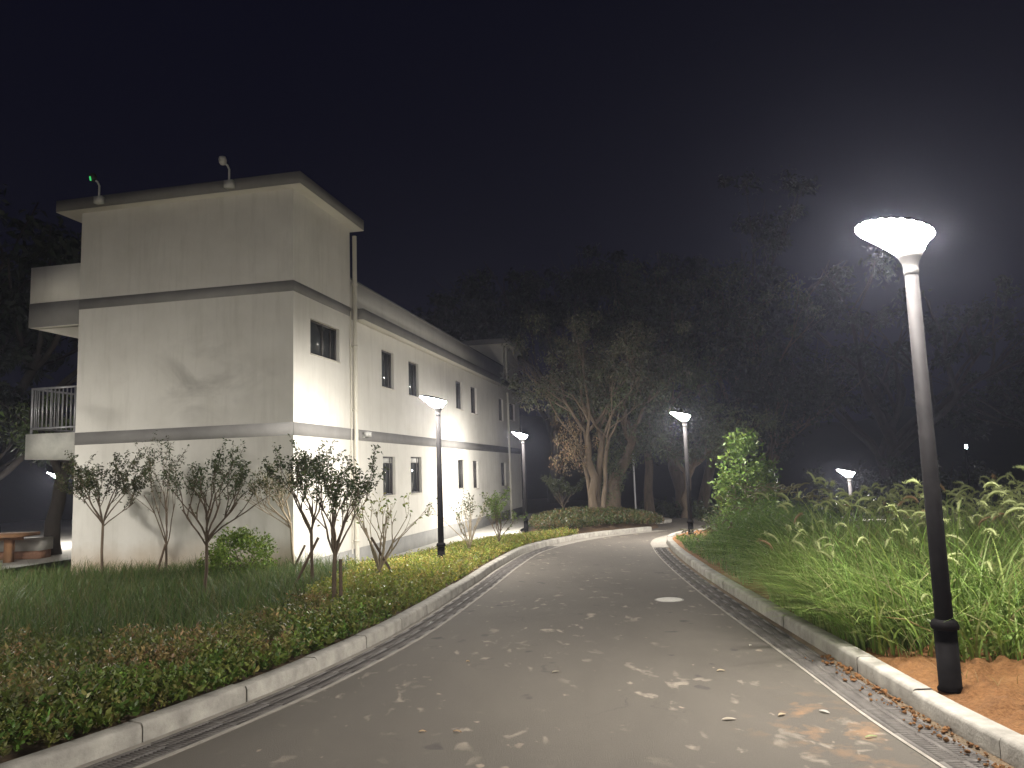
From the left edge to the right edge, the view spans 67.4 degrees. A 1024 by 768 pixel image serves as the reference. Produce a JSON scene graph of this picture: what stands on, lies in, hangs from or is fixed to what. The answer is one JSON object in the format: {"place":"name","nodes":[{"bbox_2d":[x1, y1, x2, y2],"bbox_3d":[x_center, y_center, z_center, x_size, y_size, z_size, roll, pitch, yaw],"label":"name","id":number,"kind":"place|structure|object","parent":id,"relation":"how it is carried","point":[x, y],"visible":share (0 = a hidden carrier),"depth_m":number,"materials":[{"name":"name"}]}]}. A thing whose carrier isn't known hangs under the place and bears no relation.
{"place":"outdoors","nodes":[
{"label":"outdoors","id":0,"kind":"place"},
{"bbox_2d":[0,520,71,569],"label":"yard","id":1,"kind":"structure","parent":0,"point":[65,534],"depth_m":27.93,"materials":[{"name":"concrete"}]},
{"bbox_2d":[0,531,39,562],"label":"timber table","id":2,"kind":"object","parent":1,"relation":"on","point":[8,538],"visible":0.9,"depth_m":18.24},
{"bbox_2d":[0,537,52,559],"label":"block seat","id":3,"kind":"object","parent":1,"relation":"on","point":[33,547],"visible":0.78,"depth_m":18.94,"materials":[{"name":"brick"}]},
{"bbox_2d":[0,535,567,763],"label":"soil","id":4,"kind":"structure","parent":0,"point":[27,749],"depth_m":5.88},
{"bbox_2d":[0,391,73,568],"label":"silhouetted tree","id":5,"kind":"object","parent":4,"relation":"on","point":[54,517],"visible":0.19,"depth_m":20.25,"materials":[{"name":"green plant"}]},
{"bbox_2d":[53,450,161,572],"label":"young tree","id":6,"kind":"object","parent":4,"relation":"on","point":[90,478],"visible":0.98,"depth_m":14.31,"materials":[{"name":"green plant"}]},
{"bbox_2d":[102,430,188,567],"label":"young tree","id":7,"kind":"object","parent":4,"relation":"on","point":[148,459],"visible":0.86,"depth_m":14.25,"materials":[{"name":"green plant"}]},
{"bbox_2d":[0,587,338,738],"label":"dry ground cover","id":8,"kind":"object","parent":4,"relation":"on","point":[28,663],"visible":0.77,"depth_m":6.78,"materials":[{"name":"green plant"}]},
{"bbox_2d":[0,549,357,654],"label":"long grass","id":9,"kind":"structure","parent":4,"relation":"on","point":[98,592],"depth_m":10.81,"materials":[{"name":"plant"}]},
{"bbox_2d":[143,436,319,598],"bbox_3d":[-4.072,2.016,11.396,2.612,2.525,1.434,1,-7,-22],"label":"young tree","id":10,"kind":"object","parent":4,"relation":"on","point":[199,484],"visible":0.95,"depth_m":11.28,"materials":[{"name":"green plant"}]},
{"bbox_2d":[196,522,280,579],"bbox_3d":[-4.799,2.996,13.588,1.408,1.113,1.501,-2,-7,0],"label":"round shrub","id":11,"kind":"object","parent":4,"relation":"on","point":[220,555],"visible":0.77,"depth_m":13.47,"materials":[{"name":"green plant"}]},
{"bbox_2d":[209,462,304,575],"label":"young tree","id":12,"kind":"object","parent":4,"relation":"on","point":[279,495],"visible":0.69,"depth_m":13.96,"materials":[{"name":"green plant"}]},
{"bbox_2d":[0,526,578,756],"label":"ground cover","id":13,"kind":"object","parent":4,"relation":"on","point":[415,577],"visible":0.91,"depth_m":6.69,"materials":[{"name":"green plant"}]},
{"bbox_2d":[258,434,346,582],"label":"young tree","id":14,"kind":"object","parent":4,"relation":"on","point":[299,466],"visible":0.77,"depth_m":11.69,"materials":[{"name":"green plant"}]},
{"bbox_2d":[293,537,318,585],"bbox_3d":[-3.131,2.744,11.578,0.451,0.838,0.042,0,-7,-15],"label":"support stake","id":15,"kind":"object","parent":4,"relation":"on","point":[309,556],"visible":0.77,"depth_m":11.59,"materials":[{"name":"brown wood"}]},
{"bbox_2d":[0,526,651,767],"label":"kerb","id":16,"kind":"structure","parent":4,"relation":"on","point":[102,743],"depth_m":5.87,"materials":[{"name":"concrete"}]},
{"bbox_2d":[290,445,389,601],"bbox_3d":[-2.149,1.804,9.491,1.250,2.100,1.208,-5,-7,27],"label":"young tree","id":17,"kind":"object","parent":4,"relation":"on","point":[335,544],"visible":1,"depth_m":9.44,"materials":[{"name":"green plant"}]},
{"bbox_2d":[339,559,342,600],"bbox_3d":[-2.085,2.461,9.351,0.042,0.642,0.071,1,-7,-22],"label":"support stake","id":18,"kind":"object","parent":4,"relation":"on","point":[340,580],"visible":0.75,"depth_m":9.35,"materials":[{"name":"brown wood"}]},
{"bbox_2d":[339,483,433,573],"bbox_3d":[-2.147,2.452,12.707,1.573,1.753,1.073,1,-7,-23],"label":"bare shrub","id":19,"kind":"object","parent":4,"relation":"on","point":[379,562],"visible":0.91,"depth_m":12.50,"materials":[{"name":"brown plant"}]},
{"bbox_2d":[420,395,445,557],"bbox_3d":[-1.489,1.856,14.790,0.522,3.313,0.522,-2,-7,0],"label":"street lamp","id":20,"kind":"object","parent":4,"relation":"on","point":[436,403],"visible":0.92,"depth_m":14.76,"materials":[{"name":"metal"}]},
{"bbox_2d":[430,488,496,547],"bbox_3d":[-1.041,3.044,16.606,1.485,1.562,1.458,-2,-7,0],"label":"bare shrub","id":21,"kind":"object","parent":4,"relation":"on","point":[471,535],"visible":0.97,"depth_m":16.43,"materials":[{"name":"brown plant"}]},
{"bbox_2d":[477,486,527,542],"bbox_3d":[-0.228,3.164,17.838,0.884,1.554,1.342,0,-7,-19],"label":"leafy shrub","id":22,"kind":"object","parent":4,"relation":"on","point":[495,511],"visible":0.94,"depth_m":17.83,"materials":[{"name":"green plant"}]},
{"bbox_2d":[63,498,583,560],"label":"back ground","id":23,"kind":"structure","parent":0,"point":[537,505],"depth_m":46.79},
{"bbox_2d":[0,377,72,480],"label":"dark tree","id":24,"kind":"object","parent":23,"relation":"on","point":[9,398],"visible":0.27,"depth_m":27.04,"materials":[{"name":"green plant"}]},
{"bbox_2d":[0,184,81,532],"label":"dark tree","id":25,"kind":"object","parent":23,"relation":"on","point":[37,355],"visible":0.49,"depth_m":28.29,"materials":[{"name":"green plant"}]},
{"bbox_2d":[25,171,523,573],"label":"building","id":26,"kind":"structure","parent":23,"relation":"on","point":[202,320],"depth_m":16.15,"materials":[{"name":"paint"}]},
{"bbox_2d":[88,173,104,204],"bbox_3d":[-8.832,-4.160,16.334,0.322,0.657,0.206,2,-7,-27],"label":"security camera","id":27,"kind":"object","parent":26,"relation":"attached to","point":[99,200],"visible":1,"depth_m":16.29,"materials":[{"name":"white plastic"}]},
{"bbox_2d":[218,156,234,188],"bbox_3d":[-5.834,-4.333,15.701,0.322,0.657,0.205,1,-7,-27],"label":"security camera","id":28,"kind":"object","parent":26,"relation":"attached to","point":[229,183],"visible":1,"depth_m":15.65,"materials":[{"name":"white plastic"}]},
{"bbox_2d":[310,319,340,362],"bbox_3d":[-4.119,-0.926,16.749,0.143,0.780,1.450,-3,-7,12],"label":"window","id":29,"kind":"structure","parent":26,"relation":"in","point":[322,337],"depth_m":16.77,"materials":[{"name":"glass"}]},
{"bbox_2d":[381,350,394,390],"bbox_3d":[-3.334,-0.369,20.305,0.143,1.020,0.910,-3,-7,12],"label":"window","id":30,"kind":"structure","parent":26,"relation":"in","point":[386,356],"depth_m":20.46,"materials":[{"name":"glass"}]},
{"bbox_2d":[383,457,396,496],"bbox_3d":[-3.242,2.406,19.984,0.143,1.030,0.910,-3,-7,12],"label":"window","id":31,"kind":"structure","parent":26,"relation":"in","point":[387,461],"depth_m":20.15,"materials":[{"name":"glass"}]},
{"bbox_2d":[408,361,419,397],"bbox_3d":[-2.899,-0.125,22.277,0.143,1.020,0.900,-3,-7,12],"label":"window","id":32,"kind":"structure","parent":26,"relation":"in","point":[411,366],"depth_m":22.45,"materials":[{"name":"glass"}]},
{"bbox_2d":[411,457,422,494],"bbox_3d":[-2.794,2.625,22.044,0.143,1.060,0.970,-3,-7,12],"label":"window","id":33,"kind":"structure","parent":26,"relation":"in","point":[415,487],"depth_m":22.21,"materials":[{"name":"glass"}]},
{"bbox_2d":[456,381,462,410],"bbox_3d":[-1.896,0.404,26.874,0.143,1.020,0.870,-3,-7,12],"label":"window","id":34,"kind":"structure","parent":26,"relation":"in","point":[458,402],"depth_m":27.06,"materials":[{"name":"glass"}]},
{"bbox_2d":[458,460,465,489],"bbox_3d":[-1.799,3.136,26.615,0.143,1.030,0.920,-3,-7,12],"label":"window","id":35,"kind":"structure","parent":26,"relation":"in","point":[460,462],"depth_m":26.80,"materials":[{"name":"glass"}]},
{"bbox_2d":[471,387,477,414],"bbox_3d":[-1.480,0.627,28.787,0.143,1.030,0.890,-3,-7,12],"label":"window","id":36,"kind":"structure","parent":26,"relation":"in","point":[472,389],"depth_m":29.00,"materials":[{"name":"glass"}]},
{"bbox_2d":[411,266,533,368],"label":"dark tree","id":37,"kind":"object","parent":23,"relation":"on","point":[488,305],"visible":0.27,"depth_m":50.29,"materials":[{"name":"green plant"}]},
{"bbox_2d":[512,431,528,531],"bbox_3d":[0.311,3.189,24.998,0.522,3.313,0.522,-2,-7,0],"label":"street lamp","id":38,"kind":"object","parent":23,"relation":"on","point":[521,436],"visible":0.94,"depth_m":24.96,"materials":[{"name":"metal"}]},
{"bbox_2d":[425,242,645,502],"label":"dark tree","id":39,"kind":"object","parent":23,"relation":"on","point":[581,286],"visible":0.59,"depth_m":51.13,"materials":[{"name":"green plant"}]},
{"bbox_2d":[388,534,478,557],"bbox_3d":[-1.186,4.916,25.731,1.250,0.262,22.400,-3,-7,12],"label":"apron","id":40,"kind":"object","parent":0,"point":[454,539],"visible":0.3,"depth_m":22.62,"materials":[{"name":"concrete"}]},
{"bbox_2d":[464,513,538,537],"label":"path","id":41,"kind":"structure","parent":0,"point":[490,531],"depth_m":27.91,"materials":[{"name":"concrete"}]},
{"bbox_2d":[0,398,1023,523],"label":"hill","id":42,"kind":"structure","parent":0,"point":[26,489],"depth_m":64.10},
{"bbox_2d":[0,0,1023,428],"label":"sky","id":43,"kind":"structure","parent":0,"point":[462,135],"materials":[{"name":"black"}]},
{"bbox_2d":[573,500,587,506],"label":"ground","id":44,"kind":"structure","parent":0,"point":[583,502],"depth_m":53.96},
{"bbox_2d":[588,254,708,512],"bbox_3d":[6.447,0.107,35.176,5.808,12.450,4.659,-2,-7,0],"label":"old tree","id":45,"kind":"object","parent":44,"relation":"on","point":[656,309],"visible":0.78,"depth_m":35.07,"materials":[{"name":"green plant"}]},
{"bbox_2d":[592,388,792,517],"bbox_3d":[7.675,2.853,30.182,6.200,5.568,7.320,-8,-9,44],"label":"old tree","id":46,"kind":"object","parent":44,"relation":"on","point":[706,433],"visible":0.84,"depth_m":29.57,"materials":[{"name":"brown plant"}]},
{"bbox_2d":[570,253,834,516],"bbox_3d":[9.481,0.043,39.194,12.395,13.501,11.538,-2,-7,0],"label":"old tree","id":47,"kind":"object","parent":44,"relation":"on","point":[721,313],"visible":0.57,"depth_m":37.81,"materials":[{"name":"green plant"}]},
{"bbox_2d":[591,164,859,515],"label":"dark tree","id":48,"kind":"object","parent":44,"relation":"on","point":[697,265],"visible":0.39,"depth_m":51.46,"materials":[{"name":"green plant"}]},
{"bbox_2d":[612,338,868,509],"bbox_3d":[10.584,2.222,37.027,12.221,10.602,8.846,-2,-7,0],"label":"old tree","id":49,"kind":"object","parent":44,"relation":"on","point":[805,393],"visible":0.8,"depth_m":35.61,"materials":[{"name":"green plant"}]},
{"bbox_2d":[634,496,1023,537],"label":"scrub","id":50,"kind":"object","parent":44,"relation":"on","point":[665,511],"visible":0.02,"depth_m":34.82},
{"bbox_2d":[836,469,854,517],"bbox_3d":[10.392,4.268,23.627,0.522,3.313,0.522,-2,-7,0],"label":"street lamp","id":51,"kind":"object","parent":44,"relation":"on","point":[848,474],"visible":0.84,"depth_m":23.70,"materials":[{"name":"black paint"}]},
{"bbox_2d":[731,240,1023,509],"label":"dark tree","id":52,"kind":"object","parent":44,"relation":"on","point":[902,439],"visible":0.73,"depth_m":49.30,"materials":[{"name":"green plant"}]},
{"bbox_2d":[802,449,1003,510],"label":"dark tree","id":53,"kind":"object","parent":44,"relation":"on","point":[867,479],"visible":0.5,"depth_m":33.75,"materials":[{"name":"green plant"}]},
{"bbox_2d":[896,349,1023,440],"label":"dark tree","id":54,"kind":"object","parent":44,"relation":"on","point":[1010,409],"visible":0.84,"depth_m":47.82,"materials":[{"name":"green plant"}]},
{"bbox_2d":[962,444,974,527],"bbox_3d":[19.483,5.187,32.551,0.180,5.300,0.130,-2,-7,0],"label":"street lamp","id":55,"kind":"object","parent":44,"relation":"on","point":[965,447],"visible":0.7,"depth_m":32.71,"materials":[{"name":"metal"}]},
{"bbox_2d":[142,507,1019,767],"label":"road","id":56,"kind":"structure","parent":0,"point":[636,679],"depth_m":5.71,"materials":[{"name":"asphalt"}]},
{"bbox_2d":[74,547,542,767],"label":"gutter","id":57,"kind":"object","parent":56,"relation":"on","point":[265,695],"visible":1,"depth_m":6.26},
{"bbox_2d":[134,530,666,767],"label":"channel edge","id":58,"kind":"object","parent":56,"relation":"on","point":[272,711],"visible":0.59,"depth_m":6.12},
{"bbox_2d":[549,530,663,545],"bbox_3d":[2.598,4.247,21.281,0.828,0.055,5.785,-7,-8,38],"label":"gutter","id":59,"kind":"object","parent":56,"relation":"on","point":[565,543],"visible":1,"depth_m":21.08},
{"bbox_2d":[655,597,683,601],"bbox_3d":[2.065,2.844,10.082,0.380,0.043,0.380,-2,-7,0],"label":"manhole cover","id":60,"kind":"object","parent":56,"relation":"on","point":[669,599],"visible":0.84,"depth_m":10.05,"materials":[{"name":"metal"}]},
{"bbox_2d":[651,535,946,767],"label":"channel edge","id":61,"kind":"object","parent":56,"relation":"on","point":[864,714],"visible":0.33,"depth_m":5.67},
{"bbox_2d":[652,535,668,547],"bbox_3d":[11.057,4.127,22.661,18.255,0.088,3.566,1,-7,-23],"label":"gutter","id":62,"kind":"object","parent":61,"relation":"on","point":[659,542],"visible":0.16,"depth_m":19.02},
{"bbox_2d":[667,548,1014,767],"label":"gutter","id":63,"kind":"object","parent":56,"relation":"on","point":[991,757],"visible":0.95,"depth_m":6.22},
{"bbox_2d":[805,654,1010,767],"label":"fallen leaves","id":64,"kind":"object","parent":63,"relation":"on","point":[945,729],"visible":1,"depth_m":5.11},
{"bbox_2d":[667,513,1023,767],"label":"kerb","id":65,"kind":"structure","parent":56,"relation":"on","point":[1002,742],"depth_m":5.61,"materials":[{"name":"concrete"}]},
{"bbox_2d":[531,522,658,533],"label":"island soil","id":66,"kind":"structure","parent":0,"point":[601,527],"depth_m":23.55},
{"bbox_2d":[540,473,585,507],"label":"tree","id":67,"kind":"object","parent":66,"relation":"on","point":[553,485],"visible":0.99,"depth_m":28.22,"materials":[{"name":"green plant"}]},
{"bbox_2d":[528,505,664,530],"bbox_3d":[2.755,4.557,26.877,4.493,0.673,8.670,-2,-7,0],"label":"island ground cover","id":68,"kind":"object","parent":66,"relation":"on","point":[576,517],"visible":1,"depth_m":24.11,"materials":[{"name":"green plant"}]},
{"bbox_2d":[499,306,694,508],"bbox_3d":[2.889,1.126,27.091,6.276,7.701,7.896,4,-9,-42],"label":"old tree","id":69,"kind":"object","parent":66,"relation":"on","point":[574,355],"visible":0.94,"depth_m":27.11,"materials":[{"name":"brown plant"}]},
{"bbox_2d":[514,346,726,506],"bbox_3d":[4.198,1.962,29.423,7.068,6.992,6.667,-8,-9,41],"label":"old tree","id":70,"kind":"object","parent":66,"relation":"on","point":[616,470],"visible":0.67,"depth_m":29.11,"materials":[{"name":"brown plant"}]},
{"bbox_2d":[673,529,1023,734],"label":"orange soil","id":71,"kind":"structure","parent":0,"point":[986,696],"depth_m":5.58,"materials":[{"name":"soil"}]},
{"bbox_2d":[670,411,693,533],"bbox_3d":[4.486,2.357,20.045,0.522,3.313,0.522,-2,-7,0],"label":"street lamp","id":72,"kind":"object","parent":71,"relation":"on","point":[683,417],"visible":0.97,"depth_m":20.01,"materials":[{"name":"metal"}]},
{"bbox_2d":[707,427,783,516],"bbox_3d":[6.233,2.641,20.500,2.049,3.053,1.971,-2,-7,0],"label":"bright shrub","id":73,"kind":"object","parent":71,"relation":"on","point":[761,471],"visible":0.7,"depth_m":20.26,"materials":[{"name":"green plant"}]},
{"bbox_2d":[676,482,880,583],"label":"tall weeds","id":74,"kind":"object","parent":71,"relation":"on","point":[735,522],"visible":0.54,"depth_m":14.12,"materials":[{"name":"green plant"}]},
{"bbox_2d":[648,465,1023,661],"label":"tall grass","id":75,"kind":"structure","parent":71,"relation":"on","point":[871,586],"depth_m":7.32,"materials":[{"name":"plant"}]},
{"bbox_2d":[812,488,907,535],"bbox_3d":[9.726,4.187,21.484,2.688,2.533,2.499,-2,-7,0],"label":"dark bush","id":76,"kind":"object","parent":71,"relation":"on","point":[854,507],"visible":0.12,"depth_m":21.33,"materials":[{"name":"green plant"}]},
{"bbox_2d":[855,215,962,693],"bbox_3d":[2.841,0.447,5.424,0.522,3.313,0.522,-2,-7,0],"label":"street lamp","id":77,"kind":"object","parent":71,"relation":"on","point":[903,240],"visible":1,"depth_m":5.39,"materials":[{"name":"metal"}]},
{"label":"drain channel","id":78,"kind":"structure","parent":0,"visible":0},
{"bbox_2d":[84,743,180,767],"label":"drain grate","id":79,"kind":"object","parent":78,"relation":"on","point":[138,756],"visible":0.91,"depth_m":4.72,"materials":[{"name":"metal"}]},
{"bbox_2d":[151,721,236,747],"bbox_3d":[-2.112,2.360,5.128,0.285,0.049,0.480,-5,-8,23],"label":"drain grate","id":80,"kind":"object","parent":78,"relation":"on","point":[192,735],"visible":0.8,"depth_m":5.12,"materials":[{"name":"plastic"}]},
{"bbox_2d":[208,702,282,724],"bbox_3d":[-1.925,2.412,5.571,0.285,0.049,0.480,-5,-8,22],"label":"drain grate","id":81,"kind":"object","parent":78,"relation":"on","point":[243,714],"visible":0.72,"depth_m":5.57,"materials":[{"name":"plastic"}]},
{"bbox_2d":[255,686,320,704],"bbox_3d":[-1.747,2.462,6.021,0.285,0.049,0.480,-4,-8,20],"label":"drain grate","id":82,"kind":"object","parent":78,"relation":"on","point":[288,695],"visible":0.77,"depth_m":6.01,"materials":[{"name":"plastic"}]},
{"bbox_2d":[293,671,351,687],"bbox_3d":[-1.587,2.516,6.482,0.285,0.049,0.480,-4,-8,17],"label":"drain grate","id":83,"kind":"object","parent":78,"relation":"on","point":[323,679],"visible":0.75,"depth_m":6.47,"materials":[{"name":"concrete"}]},
{"bbox_2d":[326,659,376,672],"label":"drain grate","id":84,"kind":"object","parent":78,"relation":"on","point":[351,665],"visible":0.69,"depth_m":6.94,"materials":[{"name":"metal"}]},
{"bbox_2d":[352,648,397,659],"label":"drain grate","id":85,"kind":"object","parent":78,"relation":"on","point":[375,653],"visible":0.69,"depth_m":7.41,"materials":[{"name":"concrete"}]},
{"bbox_2d":[374,638,415,648],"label":"drain grate","id":86,"kind":"object","parent":78,"relation":"on","point":[395,643],"visible":0.66,"depth_m":7.87,"materials":[{"name":"concrete"}]},
{"bbox_2d":[394,629,430,638],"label":"drain grate","id":87,"kind":"object","parent":78,"relation":"on","point":[411,634],"visible":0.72,"depth_m":8.33,"materials":[{"name":"concrete"}]},
{"bbox_2d":[409,621,442,629],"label":"drain grate","id":88,"kind":"object","parent":78,"relation":"on","point":[425,625],"visible":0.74,"depth_m":8.80,"materials":[{"name":"concrete"}]},
{"bbox_2d":[423,614,454,621],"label":"drain grate","id":89,"kind":"object","parent":78,"relation":"on","point":[438,617],"visible":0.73,"depth_m":9.31,"materials":[{"name":"concrete"}]},
{"bbox_2d":[434,608,462,613],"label":"drain grate","id":90,"kind":"object","parent":78,"relation":"on","point":[448,611],"visible":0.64,"depth_m":9.78,"materials":[{"name":"metal"}]},
{"bbox_2d":[443,602,470,607],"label":"drain grate","id":91,"kind":"object","parent":78,"relation":"on","point":[457,604],"visible":0.66,"depth_m":10.22,"materials":[{"name":"concrete"}]},
{"bbox_2d":[452,597,477,601],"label":"drain grate","id":92,"kind":"object","parent":78,"relation":"on","point":[464,599],"visible":0.62,"depth_m":10.70,"materials":[{"name":"metal"}]},
{"bbox_2d":[460,592,483,596],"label":"drain grate","id":93,"kind":"object","parent":78,"relation":"on","point":[472,594],"visible":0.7,"depth_m":11.14,"materials":[{"name":"concrete"}]},
{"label":"drain channel","id":94,"kind":"structure","parent":0,"visible":0},
{"bbox_2d":[699,589,724,593],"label":"drain grate","id":95,"kind":"object","parent":94,"relation":"on","point":[709,591],"visible":0.63,"depth_m":10.69,"materials":[{"name":"metal"}]},
{"bbox_2d":[704,594,731,599],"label":"drain grate","id":96,"kind":"object","parent":94,"relation":"on","point":[718,597],"visible":0.69,"depth_m":10.18,"materials":[{"name":"concrete"}]},
{"bbox_2d":[712,599,741,605],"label":"drain grate","id":97,"kind":"object","parent":94,"relation":"on","point":[731,602],"visible":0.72,"depth_m":9.68,"materials":[{"name":"metal"}]},
{"bbox_2d":[720,605,751,612],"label":"drain grate","id":98,"kind":"object","parent":94,"relation":"on","point":[733,609],"visible":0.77,"depth_m":9.21,"materials":[{"name":"metal"}]},
{"bbox_2d":[729,612,762,619],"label":"drain grate","id":99,"kind":"object","parent":94,"relation":"on","point":[745,616],"visible":0.62,"depth_m":8.74,"materials":[{"name":"metal"}]},
{"bbox_2d":[739,619,775,627],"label":"drain grate","id":100,"kind":"object","parent":94,"relation":"on","point":[759,623],"visible":0.66,"depth_m":8.27,"materials":[{"name":"concrete"}]},
{"bbox_2d":[750,627,791,637],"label":"drain grate","id":101,"kind":"object","parent":94,"relation":"on","point":[770,632],"visible":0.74,"depth_m":7.80,"materials":[{"name":"concrete"}]},
{"bbox_2d":[763,637,806,647],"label":"drain grate","id":102,"kind":"object","parent":94,"relation":"on","point":[784,642],"visible":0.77,"depth_m":7.31,"materials":[{"name":"concrete"}]},
{"bbox_2d":[777,647,825,659],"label":"drain grate","id":103,"kind":"object","parent":94,"relation":"on","point":[802,653],"visible":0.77,"depth_m":6.85,"materials":[{"name":"concrete"}]},
{"bbox_2d":[794,659,845,673],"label":"drain grate","id":104,"kind":"object","parent":94,"relation":"on","point":[815,666],"visible":0.62,"depth_m":6.37,"materials":[{"name":"metal"}]},
{"bbox_2d":[812,673,871,689],"bbox_3d":[2.530,2.304,5.895,0.285,0.049,0.480,-2,-7,3],"label":"drain grate","id":105,"kind":"object","parent":94,"relation":"on","point":[833,681],"visible":0.72,"depth_m":5.88,"materials":[{"name":"metal"}]},
{"bbox_2d":[834,689,899,709],"bbox_3d":[2.503,2.245,5.418,0.285,0.049,0.480,-2,-7,3],"label":"drain grate","id":106,"kind":"object","parent":94,"relation":"on","point":[858,699],"visible":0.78,"depth_m":5.41,"materials":[{"name":"concrete"}]},
{"bbox_2d":[860,708,939,732],"bbox_3d":[2.485,2.183,4.936,0.285,0.049,0.480,-2,-7,1],"label":"drain grate","id":107,"kind":"object","parent":94,"relation":"on","point":[891,720],"visible":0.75,"depth_m":4.92,"materials":[{"name":"metal"}]},
{"bbox_2d":[894,732,988,761],"bbox_3d":[2.480,2.123,4.453,0.285,0.050,0.480,-2,-7,-1],"label":"drain grate","id":108,"kind":"object","parent":94,"relation":"on","point":[935,747],"visible":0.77,"depth_m":4.43,"materials":[{"name":"metal"}]},
{"bbox_2d":[939,760,998,767],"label":"drain grate","id":109,"kind":"object","parent":94,"relation":"on","point":[965,764],"visible":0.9,"depth_m":4.17,"materials":[{"name":"metal"}]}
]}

